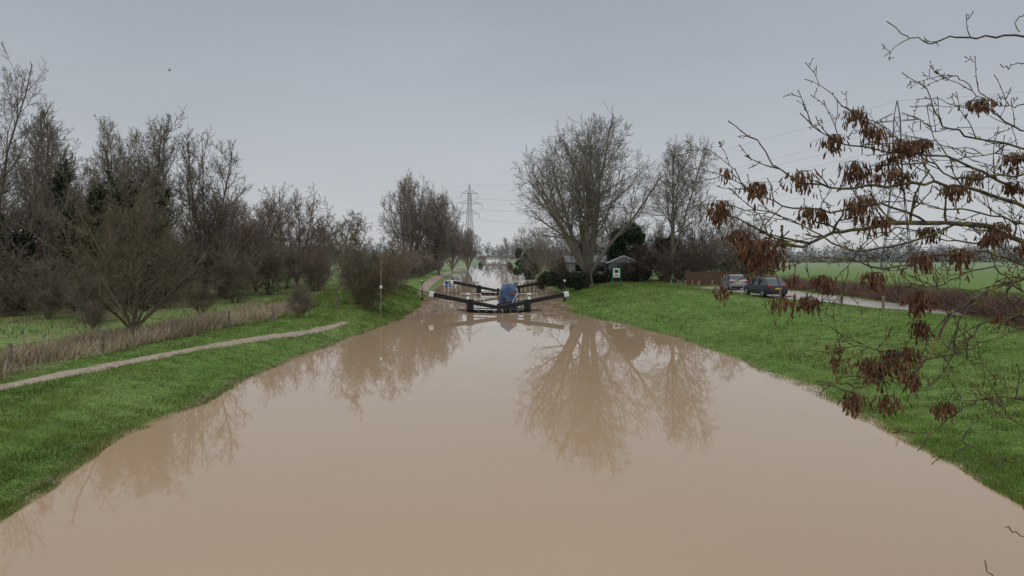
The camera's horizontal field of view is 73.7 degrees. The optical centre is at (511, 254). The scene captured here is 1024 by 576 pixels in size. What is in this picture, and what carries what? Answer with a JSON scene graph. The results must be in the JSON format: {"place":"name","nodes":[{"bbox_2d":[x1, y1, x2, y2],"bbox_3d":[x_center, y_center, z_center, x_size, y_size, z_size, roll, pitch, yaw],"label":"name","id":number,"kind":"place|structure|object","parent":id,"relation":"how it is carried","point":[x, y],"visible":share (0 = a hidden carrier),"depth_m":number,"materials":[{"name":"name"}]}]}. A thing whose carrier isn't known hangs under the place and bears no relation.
{"place":"outdoors","nodes":[
{"label":"outdoors","id":0,"kind":"place"},
{"bbox_2d":[0,260,1023,575],"bbox_3d":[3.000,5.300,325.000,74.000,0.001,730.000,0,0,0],"label":"canal water","id":1,"kind":"structure","parent":0,"point":[544,442],"depth_m":16.26,"materials":[{"name":"liquid"}]},
{"bbox_2d":[400,295,573,317],"bbox_3d":[-2.003,5.258,73.701,17.862,0.076,32.505,0,0,0],"label":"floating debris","id":2,"kind":"object","parent":1,"relation":"on","point":[444,310],"visible":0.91,"depth_m":64.50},
{"bbox_2d":[450,280,540,294],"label":"lock gates","id":3,"kind":"object","parent":1,"relation":"in","point":[480,287],"visible":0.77,"depth_m":91.98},
{"bbox_2d":[429,291,568,312],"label":"lock gates","id":4,"kind":"object","parent":1,"relation":"in","point":[471,303],"visible":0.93,"depth_m":62.98,"materials":[{"name":"wood"}]},
{"bbox_2d":[498,284,518,309],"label":"narrowboat","id":5,"kind":"object","parent":1,"relation":"on","point":[508,293],"visible":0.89,"depth_m":66.89,"materials":[{"name":"blue paint"}]},
{"bbox_2d":[0,255,1023,512],"bbox_3d":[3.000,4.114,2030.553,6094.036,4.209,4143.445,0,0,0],"label":"ground","id":6,"kind":"structure","parent":0,"point":[984,277],"depth_m":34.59,"materials":[{"name":"green plant"}]},
{"bbox_2d":[0,211,42,311],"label":"ivy","id":7,"kind":"object","parent":6,"relation":"on","point":[23,239],"visible":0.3,"depth_m":59.87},
{"bbox_2d":[0,231,42,302],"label":"thicket","id":8,"kind":"object","parent":6,"relation":"on","point":[9,264],"visible":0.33,"depth_m":58.73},
{"bbox_2d":[0,41,46,215],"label":"bare tree","id":9,"kind":"object","parent":6,"relation":"on","point":[5,163],"visible":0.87,"depth_m":66.03,"materials":[{"name":"brown plant"}]},
{"bbox_2d":[0,143,54,311],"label":"bare tree","id":10,"kind":"object","parent":6,"relation":"on","point":[33,218],"visible":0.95,"depth_m":60.48,"materials":[{"name":"brown plant"}]},
{"bbox_2d":[0,197,61,309],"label":"bare tree","id":11,"kind":"object","parent":6,"relation":"on","point":[13,217],"visible":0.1,"depth_m":63.73,"materials":[{"name":"red plant"}]},
{"bbox_2d":[0,240,65,316],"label":"thicket","id":12,"kind":"object","parent":6,"relation":"on","point":[9,294],"visible":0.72,"depth_m":55.89,"materials":[{"name":"plant"}]},
{"bbox_2d":[1,222,68,303],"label":"thicket","id":13,"kind":"object","parent":6,"relation":"on","point":[47,253],"visible":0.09,"depth_m":69.03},
{"bbox_2d":[0,250,90,319],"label":"thicket","id":14,"kind":"object","parent":6,"relation":"on","point":[43,284],"visible":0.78,"depth_m":52.65,"materials":[{"name":"plant"}]},
{"bbox_2d":[5,114,96,267],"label":"bare tree","id":15,"kind":"object","parent":6,"relation":"on","point":[50,148],"visible":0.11,"depth_m":74.52,"materials":[{"name":"brown plant"}]},
{"bbox_2d":[1,94,105,304],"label":"bare tree","id":16,"kind":"object","parent":6,"relation":"on","point":[48,137],"visible":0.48,"depth_m":66.96,"materials":[{"name":"brown plant"}]},
{"bbox_2d":[36,253,73,305],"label":"thicket","id":17,"kind":"object","parent":6,"relation":"on","point":[66,266],"visible":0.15,"depth_m":65.73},
{"bbox_2d":[36,140,114,309],"bbox_3d":[-38.002,-2.566,60.398,6.515,15.857,6.345,0,0,0],"label":"bare tree","id":18,"kind":"object","parent":6,"relation":"on","point":[67,187],"visible":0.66,"depth_m":59.88,"materials":[{"name":"brown plant"}]},
{"bbox_2d":[47,158,108,311],"bbox_3d":[-37.830,-1.528,60.343,6.182,14.264,4.323,0,0,36],"label":"ivy","id":19,"kind":"object","parent":6,"relation":"on","point":[59,187],"visible":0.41,"depth_m":59.93,"materials":[{"name":"plant"}]},
{"bbox_2d":[37,259,123,322],"bbox_3d":[-31.324,2.721,49.901,5.604,5.297,5.305,0,0,-31],"label":"thicket","id":20,"kind":"object","parent":6,"relation":"on","point":[90,286],"visible":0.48,"depth_m":49.54,"materials":[{"name":"plant"}]},
{"bbox_2d":[39,169,122,258],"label":"bare tree","id":21,"kind":"object","parent":6,"relation":"on","point":[85,201],"visible":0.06,"depth_m":76.56,"materials":[{"name":"red plant"}]},
{"bbox_2d":[65,296,112,331],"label":"thicket","id":22,"kind":"object","parent":6,"relation":"on","point":[97,320],"visible":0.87,"depth_m":43.87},
{"bbox_2d":[50,223,129,306],"bbox_3d":[-38.496,1.128,63.731,9.340,8.828,8.842,0,0,-42],"label":"thicket","id":23,"kind":"object","parent":6,"relation":"on","point":[104,270],"visible":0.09,"depth_m":63.65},
{"bbox_2d":[56,226,150,303],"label":"thicket","id":24,"kind":"object","parent":6,"relation":"on","point":[108,259],"visible":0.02,"depth_m":68.68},
{"bbox_2d":[4,182,219,335],"bbox_3d":[-22.126,0.520,38.836,8.964,9.359,11.058,0,0,0],"label":"bare bush","id":25,"kind":"object","parent":6,"relation":"on","point":[136,249],"visible":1,"depth_m":38.58,"materials":[{"name":"brown plant"}]},
{"bbox_2d":[80,124,170,300],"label":"bare tree","id":26,"kind":"object","parent":6,"relation":"on","point":[105,155],"visible":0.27,"depth_m":72.60,"materials":[{"name":"brown plant"}]},
{"bbox_2d":[85,114,169,288],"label":"bare tree","id":27,"kind":"object","parent":6,"relation":"on","point":[120,147],"visible":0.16,"depth_m":76.22,"materials":[{"name":"brown plant"}]},
{"bbox_2d":[104,156,171,310],"bbox_3d":[-33.427,-1.850,60.816,5.346,14.441,4.732,0,0,-39],"label":"bare tree","id":28,"kind":"object","parent":6,"relation":"on","point":[124,180],"visible":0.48,"depth_m":60.25,"materials":[{"name":"brown plant"}]},
{"bbox_2d":[104,170,175,310],"bbox_3d":[-33.395,-0.926,60.758,4.182,12.902,5.795,0,0,44],"label":"ivy","id":29,"kind":"object","parent":6,"relation":"on","point":[168,193],"visible":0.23,"depth_m":60.46,"materials":[{"name":"plant"}]},
{"bbox_2d":[124,105,188,300],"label":"bare tree","id":30,"kind":"object","parent":6,"relation":"on","point":[162,137],"visible":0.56,"depth_m":72.81,"materials":[{"name":"brown plant"}]},
{"bbox_2d":[0,298,320,379],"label":"reed bed","id":31,"kind":"object","parent":6,"relation":"on","point":[131,342],"visible":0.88,"depth_m":35.56,"materials":[{"name":"brown plant"}]},
{"bbox_2d":[117,235,207,307],"bbox_3d":[-33.121,1.527,63.507,7.958,7.945,8.406,0,0,0],"label":"thicket","id":32,"kind":"object","parent":6,"relation":"on","point":[177,280],"visible":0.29,"depth_m":64.13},
{"bbox_2d":[0,295,337,371],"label":"wire fence","id":33,"kind":"object","parent":6,"relation":"on","point":[10,352],"visible":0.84,"depth_m":33.35,"materials":[{"name":"brown wood"}]},
{"bbox_2d":[0,322,347,390],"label":"towpath","id":34,"kind":"structure","parent":6,"relation":"on","point":[134,360],"depth_m":30.72,"materials":[{"name":"gravel"}]},
{"bbox_2d":[0,280,348,338],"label":"field tussocks","id":35,"kind":"object","parent":6,"relation":"on","point":[77,322],"visible":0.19,"depth_m":56.66,"materials":[{"name":"green plant"}]},
{"bbox_2d":[142,222,217,303],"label":"thicket","id":36,"kind":"object","parent":6,"relation":"on","point":[188,253],"visible":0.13,"depth_m":72.43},
{"bbox_2d":[178,278,224,314],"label":"thicket","id":37,"kind":"object","parent":6,"relation":"on","point":[201,302],"visible":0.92,"depth_m":56.83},
{"bbox_2d":[165,125,254,298],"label":"bare tree","id":38,"kind":"object","parent":6,"relation":"on","point":[191,175],"visible":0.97,"depth_m":76.65,"materials":[{"name":"brown plant"}]},
{"bbox_2d":[178,189,246,285],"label":"bare tree","id":39,"kind":"object","parent":6,"relation":"on","point":[207,218],"visible":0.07,"depth_m":102.61,"materials":[{"name":"red plant"}]},
{"bbox_2d":[174,220,253,297],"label":"thicket","id":40,"kind":"object","parent":6,"relation":"on","point":[211,255],"visible":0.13,"depth_m":79.17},
{"bbox_2d":[0,283,428,522],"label":"grass","id":41,"kind":"structure","parent":6,"relation":"on","point":[5,510],"depth_m":24.95,"materials":[{"name":"plant"}]},
{"bbox_2d":[184,208,258,294],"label":"bare tree","id":42,"kind":"object","parent":6,"relation":"on","point":[231,224],"visible":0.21,"depth_m":83.88,"materials":[{"name":"brown plant"}]},
{"bbox_2d":[183,224,268,300],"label":"thicket","id":43,"kind":"object","parent":6,"relation":"on","point":[219,257],"visible":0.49,"depth_m":75.57,"materials":[{"name":"plant"}]},
{"bbox_2d":[198,242,270,302],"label":"thicket","id":44,"kind":"object","parent":6,"relation":"on","point":[229,288],"visible":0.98,"depth_m":69.77,"materials":[{"name":"plant"}]},
{"bbox_2d":[217,186,280,289],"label":"bare tree","id":45,"kind":"object","parent":6,"relation":"on","point":[244,208],"visible":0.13,"depth_m":97.64,"materials":[{"name":"brown plant"}]},
{"bbox_2d":[225,185,296,292],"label":"bare tree","id":46,"kind":"object","parent":6,"relation":"on","point":[250,229],"visible":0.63,"depth_m":87.56,"materials":[{"name":"red plant"}]},
{"bbox_2d":[236,235,301,294],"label":"thicket","id":47,"kind":"object","parent":6,"relation":"on","point":[276,272],"visible":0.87,"depth_m":83.27,"materials":[{"name":"plant"}]},
{"bbox_2d":[270,240,309,288],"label":"thicket","id":48,"kind":"object","parent":6,"relation":"on","point":[290,264],"visible":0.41,"depth_m":99.48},
{"bbox_2d":[250,182,346,285],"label":"bare tree","id":49,"kind":"object","parent":6,"relation":"on","point":[298,236],"visible":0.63,"depth_m":106.82,"materials":[{"name":"red plant"}]},
{"bbox_2d":[281,285,316,318],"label":"thicket","id":50,"kind":"object","parent":6,"relation":"on","point":[295,309],"visible":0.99,"depth_m":49.93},
{"bbox_2d":[285,276,319,304],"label":"thicket","id":51,"kind":"object","parent":6,"relation":"on","point":[303,291],"visible":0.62,"depth_m":57.73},
{"bbox_2d":[289,249,341,291],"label":"thicket","id":52,"kind":"object","parent":6,"relation":"on","point":[305,275],"visible":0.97,"depth_m":89.77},
{"bbox_2d":[286,244,344,289],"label":"thicket","id":53,"kind":"object","parent":6,"relation":"on","point":[324,255],"visible":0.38,"depth_m":97.82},
{"bbox_2d":[290,215,351,286],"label":"bare tree","id":54,"kind":"object","parent":6,"relation":"on","point":[326,238],"visible":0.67,"depth_m":104.26,"materials":[{"name":"brown plant"}]},
{"bbox_2d":[276,246,384,264],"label":"distant treeline","id":55,"kind":"object","parent":6,"relation":"on","point":[351,254],"visible":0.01,"depth_m":332.06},
{"bbox_2d":[321,210,375,269],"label":"oak tree","id":56,"kind":"object","parent":6,"relation":"on","point":[354,217],"visible":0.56,"depth_m":200.19,"materials":[{"name":"brown plant"}]},
{"bbox_2d":[320,246,385,303],"bbox_3d":[-13.857,1.954,60.010,5.915,5.591,5.600,0,0,-12],"label":"thicket","id":57,"kind":"object","parent":6,"relation":"on","point":[343,289],"visible":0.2,"depth_m":59.69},
{"bbox_2d":[330,243,392,298],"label":"thicket","id":58,"kind":"object","parent":6,"relation":"on","point":[367,257],"visible":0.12,"depth_m":64.73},
{"bbox_2d":[327,213,410,310],"bbox_3d":[-11.868,0.643,57.069,6.963,8.510,5.146,0,0,0],"label":"bare bush","id":59,"kind":"object","parent":6,"relation":"on","point":[369,281],"visible":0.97,"depth_m":56.62,"materials":[{"name":"brown plant"}]},
{"bbox_2d":[370,245,415,289],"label":"thicket","id":60,"kind":"object","parent":6,"relation":"on","point":[403,270],"visible":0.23,"depth_m":83.84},
{"bbox_2d":[373,250,413,280],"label":"thicket","id":61,"kind":"object","parent":6,"relation":"on","point":[401,263],"visible":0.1,"depth_m":92.09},
{"bbox_2d":[377,250,413,293],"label":"thicket","id":62,"kind":"object","parent":6,"relation":"on","point":[401,280],"visible":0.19,"depth_m":75.05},
{"bbox_2d":[377,168,438,252],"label":"willow tree","id":63,"kind":"object","parent":6,"relation":"on","point":[410,224],"visible":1,"depth_m":148.73,"materials":[{"name":"brown plant"}]},
{"bbox_2d":[396,251,423,278],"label":"thicket","id":64,"kind":"object","parent":6,"relation":"on","point":[415,260],"visible":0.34,"depth_m":119.95,"materials":[{"name":"brown plant"}]},
{"bbox_2d":[399,243,435,275],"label":"thicket","id":65,"kind":"object","parent":6,"relation":"on","point":[414,250],"visible":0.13,"depth_m":134.70,"materials":[{"name":"brown plant"}]},
{"bbox_2d":[406,250,434,277],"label":"thicket","id":66,"kind":"object","parent":6,"relation":"on","point":[424,261],"visible":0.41,"depth_m":127.25,"materials":[{"name":"brown plant"}]},
{"bbox_2d":[415,246,441,273],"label":"thicket","id":67,"kind":"object","parent":6,"relation":"on","point":[434,266],"visible":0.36,"depth_m":148.96,"materials":[{"name":"brown plant"}]},
{"bbox_2d":[417,265,465,296],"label":"towpath","id":68,"kind":"structure","parent":6,"relation":"on","point":[429,283],"depth_m":124.33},
{"bbox_2d":[418,187,465,274],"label":"willow tree","id":69,"kind":"object","parent":6,"relation":"on","point":[445,228],"visible":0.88,"depth_m":152.77,"materials":[{"name":"brown plant"}]},
{"bbox_2d":[442,221,471,271],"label":"willow tree","id":70,"kind":"object","parent":6,"relation":"on","point":[454,249],"visible":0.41,"depth_m":199.64,"materials":[{"name":"brown plant"}]},
{"bbox_2d":[456,184,480,261],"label":"electricity pylon","id":71,"kind":"object","parent":6,"relation":"on","point":[468,210],"visible":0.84,"depth_m":441.58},
{"bbox_2d":[457,227,482,269],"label":"willow tree","id":72,"kind":"object","parent":6,"relation":"on","point":[470,251],"visible":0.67,"depth_m":238.99,"materials":[{"name":"brown plant"}]},
{"bbox_2d":[477,256,520,260],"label":"canal bridge","id":73,"kind":"structure","parent":6,"relation":"on","point":[481,258],"depth_m":598.00,"materials":[{"name":"concrete"}]},
{"bbox_2d":[496,237,517,261],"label":"distant tree","id":74,"kind":"object","parent":6,"relation":"on","point":[506,247],"visible":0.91,"depth_m":329.06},
{"bbox_2d":[511,247,540,278],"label":"conifer bush","id":75,"kind":"object","parent":6,"relation":"on","point":[520,270],"visible":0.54,"depth_m":149.39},
{"bbox_2d":[510,227,546,254],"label":"distant tree","id":76,"kind":"object","parent":6,"relation":"on","point":[530,235],"visible":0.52,"depth_m":229.59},
{"bbox_2d":[521,231,560,279],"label":"bare tree","id":77,"kind":"object","parent":6,"relation":"on","point":[538,255],"visible":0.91,"depth_m":124.86,"materials":[{"name":"brown plant"}]},
{"bbox_2d":[546,254,567,273],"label":"thicket","id":78,"kind":"object","parent":6,"relation":"on","point":[552,265],"visible":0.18,"depth_m":117.48,"materials":[{"name":"brown plant"}]},
{"bbox_2d":[536,269,591,291],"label":"garden hedge","id":79,"kind":"object","parent":6,"relation":"on","point":[551,278],"visible":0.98,"depth_m":92.53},
{"bbox_2d":[540,219,590,255],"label":"distant tree","id":80,"kind":"object","parent":6,"relation":"on","point":[560,243],"visible":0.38,"depth_m":168.87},
{"bbox_2d":[552,254,580,287],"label":"thicket","id":81,"kind":"object","parent":6,"relation":"on","point":[564,267],"visible":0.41,"depth_m":102.71,"materials":[{"name":"brown plant"}]},
{"bbox_2d":[512,100,670,287],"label":"bare tree","id":82,"kind":"object","parent":6,"relation":"on","point":[588,182],"visible":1,"depth_m":92.44,"materials":[{"name":"brown plant"}]},
{"bbox_2d":[564,255,640,275],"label":"bungalow","id":83,"kind":"object","parent":6,"relation":"on","point":[604,263],"visible":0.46,"depth_m":100.95,"materials":[{"name":"grey brick"}]},
{"bbox_2d":[570,268,645,283],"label":"garden shrubs","id":84,"kind":"object","parent":6,"relation":"on","point":[598,278],"visible":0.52,"depth_m":96.34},
{"bbox_2d":[610,264,622,287],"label":"notice board","id":85,"kind":"object","parent":6,"relation":"on","point":[616,272],"visible":0.95,"depth_m":82.94,"materials":[{"name":"green paint"}]},
{"bbox_2d":[595,202,648,257],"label":"bare tree","id":86,"kind":"object","parent":6,"relation":"on","point":[615,225],"visible":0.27,"depth_m":107.59,"materials":[{"name":"brown plant"}]},
{"bbox_2d":[602,221,651,280],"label":"laurel bush","id":87,"kind":"object","parent":6,"relation":"on","point":[618,243],"visible":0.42,"depth_m":100.80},
{"bbox_2d":[237,238,1021,259],"bbox_3d":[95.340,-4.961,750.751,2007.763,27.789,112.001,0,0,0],"label":"distant treeline","id":88,"kind":"object","parent":6,"relation":"on","point":[825,251],"visible":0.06,"depth_m":739.07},
{"bbox_2d":[613,239,657,280],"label":"thicket","id":89,"kind":"object","parent":6,"relation":"on","point":[641,260],"visible":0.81,"depth_m":97.21,"materials":[{"name":"brown plant"}]},
{"bbox_2d":[638,220,676,271],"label":"distant tree","id":90,"kind":"object","parent":6,"relation":"on","point":[659,228],"visible":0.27,"depth_m":170.07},
{"bbox_2d":[634,222,689,280],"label":"thicket","id":91,"kind":"object","parent":6,"relation":"on","point":[648,242],"visible":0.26,"depth_m":98.87,"materials":[{"name":"brown plant"}]},
{"bbox_2d":[636,232,695,281],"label":"thicket","id":92,"kind":"object","parent":6,"relation":"on","point":[666,265],"visible":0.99,"depth_m":92.53,"materials":[{"name":"brown plant"}]},
{"bbox_2d":[648,236,684,280],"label":"laurel bush","id":93,"kind":"object","parent":6,"relation":"on","point":[657,247],"visible":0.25,"depth_m":98.55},
{"bbox_2d":[642,133,720,281],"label":"bare tree","id":94,"kind":"object","parent":6,"relation":"on","point":[673,220],"visible":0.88,"depth_m":95.15,"materials":[{"name":"brown plant"}]},
{"bbox_2d":[665,207,729,279],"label":"bare tree","id":95,"kind":"object","parent":6,"relation":"on","point":[705,234],"visible":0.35,"depth_m":103.11,"materials":[{"name":"brown plant"}]},
{"bbox_2d":[675,225,720,280],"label":"thicket","id":96,"kind":"object","parent":6,"relation":"on","point":[689,239],"visible":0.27,"depth_m":99.30,"materials":[{"name":"brown plant"}]},
{"bbox_2d":[675,233,723,281],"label":"thicket","id":97,"kind":"object","parent":6,"relation":"on","point":[700,265],"visible":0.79,"depth_m":93.14,"materials":[{"name":"brown plant"}]},
{"bbox_2d":[686,270,739,285],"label":"wooden fence","id":98,"kind":"object","parent":6,"relation":"on","point":[716,277],"visible":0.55,"depth_m":81.98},
{"bbox_2d":[697,228,730,265],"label":"distant tree","id":99,"kind":"object","parent":6,"relation":"on","point":[716,242],"visible":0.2,"depth_m":149.21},
{"bbox_2d":[702,240,747,274],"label":"thicket","id":100,"kind":"object","parent":6,"relation":"on","point":[725,263],"visible":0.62,"depth_m":94.30,"materials":[{"name":"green plant"}]},
{"bbox_2d":[701,199,772,268],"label":"bare tree","id":101,"kind":"object","parent":6,"relation":"on","point":[734,220],"visible":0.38,"depth_m":99.73,"materials":[{"name":"brown plant"}]},
{"bbox_2d":[727,251,765,278],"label":"thicket","id":102,"kind":"object","parent":6,"relation":"on","point":[741,264],"visible":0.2,"depth_m":96.94,"materials":[{"name":"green plant"}]},
{"bbox_2d":[830,241,851,262],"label":"distant tree","id":103,"kind":"object","parent":6,"relation":"on","point":[842,253],"visible":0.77,"depth_m":349.80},
{"bbox_2d":[677,11,1023,575],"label":"ash tree","id":104,"kind":"object","parent":6,"relation":"on","point":[753,254],"visible":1,"depth_m":6.61,"materials":[{"name":"brown plant"}]},
{"bbox_2d":[730,243,1023,262],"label":"distant treeline","id":105,"kind":"object","parent":6,"relation":"on","point":[862,256],"visible":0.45,"depth_m":376.45,"materials":[{"name":"plant"}]},
{"bbox_2d":[746,273,1023,326],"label":"field hedge","id":106,"kind":"object","parent":6,"relation":"on","point":[953,299],"visible":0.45,"depth_m":42.77,"materials":[{"name":"plant"}]},
{"bbox_2d":[862,100,933,268],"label":"electricity pylon","id":107,"kind":"object","parent":6,"relation":"on","point":[904,196],"visible":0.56,"depth_m":199.48,"materials":[{"name":"metal"}]},
{"bbox_2d":[462,103,927,223],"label":"power lines","id":108,"kind":"object","parent":107,"relation":"attached to","point":[710,173],"visible":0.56,"depth_m":246.11,"materials":[{"name":"metal"}]},
{"bbox_2d":[900,238,920,257],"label":"distant tree","id":109,"kind":"object","parent":6,"relation":"on","point":[906,249],"visible":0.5,"depth_m":359.44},
{"bbox_2d":[0,0,1023,254],"label":"sky","id":110,"kind":"structure","parent":0,"point":[343,98],"materials":[{"name":"grey"}]},
{"bbox_2d":[701,287,979,316],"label":"road","id":111,"kind":"structure","parent":0,"point":[867,303],"depth_m":49.90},
{"bbox_2d":[721,274,747,289],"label":"parked car","id":112,"kind":"object","parent":111,"relation":"on","point":[739,284],"visible":0.69,"depth_m":67.19,"materials":[{"name":"silver paint"}]},
{"bbox_2d":[743,277,787,296],"bbox_3d":[20.900,2.621,56.498,2.160,1.585,4.445,0,0,-8],"label":"parked car","id":113,"kind":"object","parent":111,"relation":"on","point":[762,287],"visible":0.92,"depth_m":54.91,"materials":[{"name":"paint"}]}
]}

